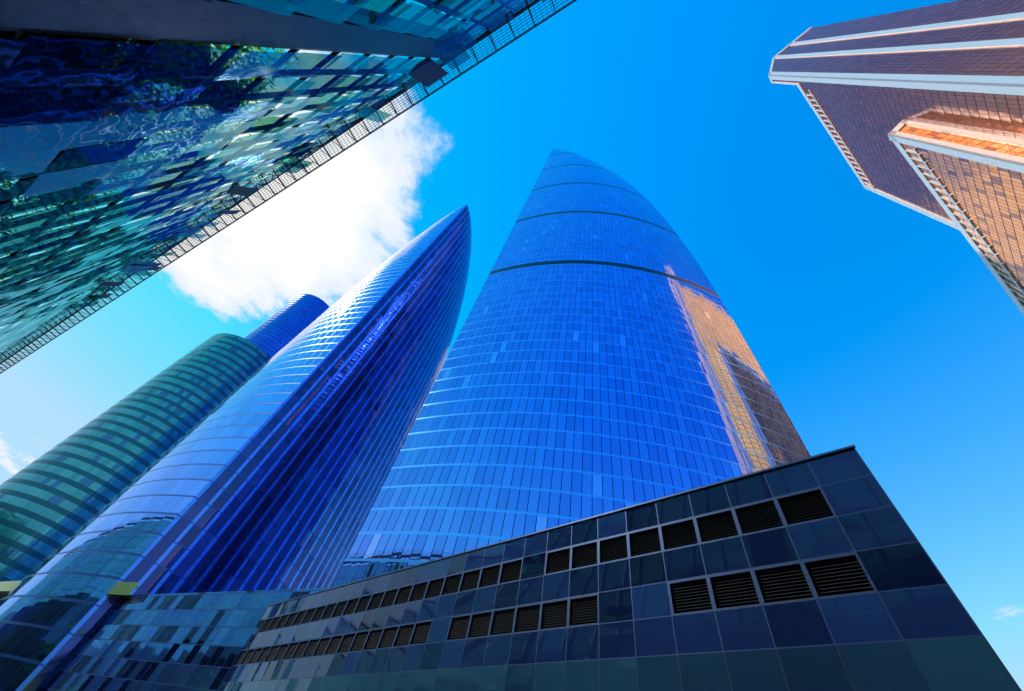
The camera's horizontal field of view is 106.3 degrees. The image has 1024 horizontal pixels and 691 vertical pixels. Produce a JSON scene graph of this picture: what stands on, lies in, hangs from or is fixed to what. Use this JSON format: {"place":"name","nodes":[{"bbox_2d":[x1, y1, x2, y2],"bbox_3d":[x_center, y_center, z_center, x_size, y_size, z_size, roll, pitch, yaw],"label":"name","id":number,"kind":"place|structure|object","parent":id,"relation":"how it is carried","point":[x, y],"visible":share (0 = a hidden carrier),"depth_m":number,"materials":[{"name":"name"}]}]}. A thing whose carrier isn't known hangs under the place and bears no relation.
{"place":"outdoors","nodes":[
{"label":"outdoors","id":0,"kind":"place"},
{"bbox_2d":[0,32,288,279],"bbox_3d":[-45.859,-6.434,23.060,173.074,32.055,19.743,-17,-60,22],"label":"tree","id":1,"kind":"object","parent":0,"point":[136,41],"depth_m":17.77,"materials":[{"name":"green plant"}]},
{"bbox_2d":[0,581,329,690],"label":"building","id":2,"kind":"structure","parent":0,"point":[197,641],"depth_m":51.13,"materials":[{"name":"blue glass"}]},
{"bbox_2d":[0,0,1023,690],"label":"sky","id":3,"kind":"structure","parent":0,"point":[876,326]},
{"bbox_2d":[768,0,1023,314],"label":"skyscraper","id":4,"kind":"structure","parent":0,"point":[920,110],"depth_m":145.93,"materials":[{"name":"brown glass"}]},
{"label":"ground","id":5,"kind":"structure","parent":0,"visible":0},
{"bbox_2d":[0,333,269,581],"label":"teal tower","id":6,"kind":"structure","parent":5,"relation":"on","point":[53,499],"depth_m":131.01,"materials":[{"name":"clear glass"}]},
{"bbox_2d":[0,204,471,690],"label":"skyscraper","id":7,"kind":"structure","parent":5,"relation":"on","point":[271,473],"depth_m":95.85,"materials":[{"name":"blue glass"}]},
{"bbox_2d":[244,294,328,357],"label":"skyscraper","id":8,"kind":"structure","parent":5,"relation":"on","point":[274,334],"depth_m":299.00,"materials":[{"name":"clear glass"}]},
{"bbox_2d":[0,0,576,373],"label":"building","id":9,"kind":"structure","parent":5,"relation":"on","point":[57,95],"depth_m":19.63,"materials":[{"name":"teal glass"}]},
{"bbox_2d":[331,148,810,587],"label":"skyscraper","id":10,"kind":"structure","parent":5,"relation":"on","point":[601,359],"depth_m":75.63,"materials":[{"name":"blue glass"}]},
{"bbox_2d":[218,445,1021,690],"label":"building","id":11,"kind":"structure","parent":5,"relation":"on","point":[820,572],"depth_m":18.98,"materials":[{"name":"black glass"}]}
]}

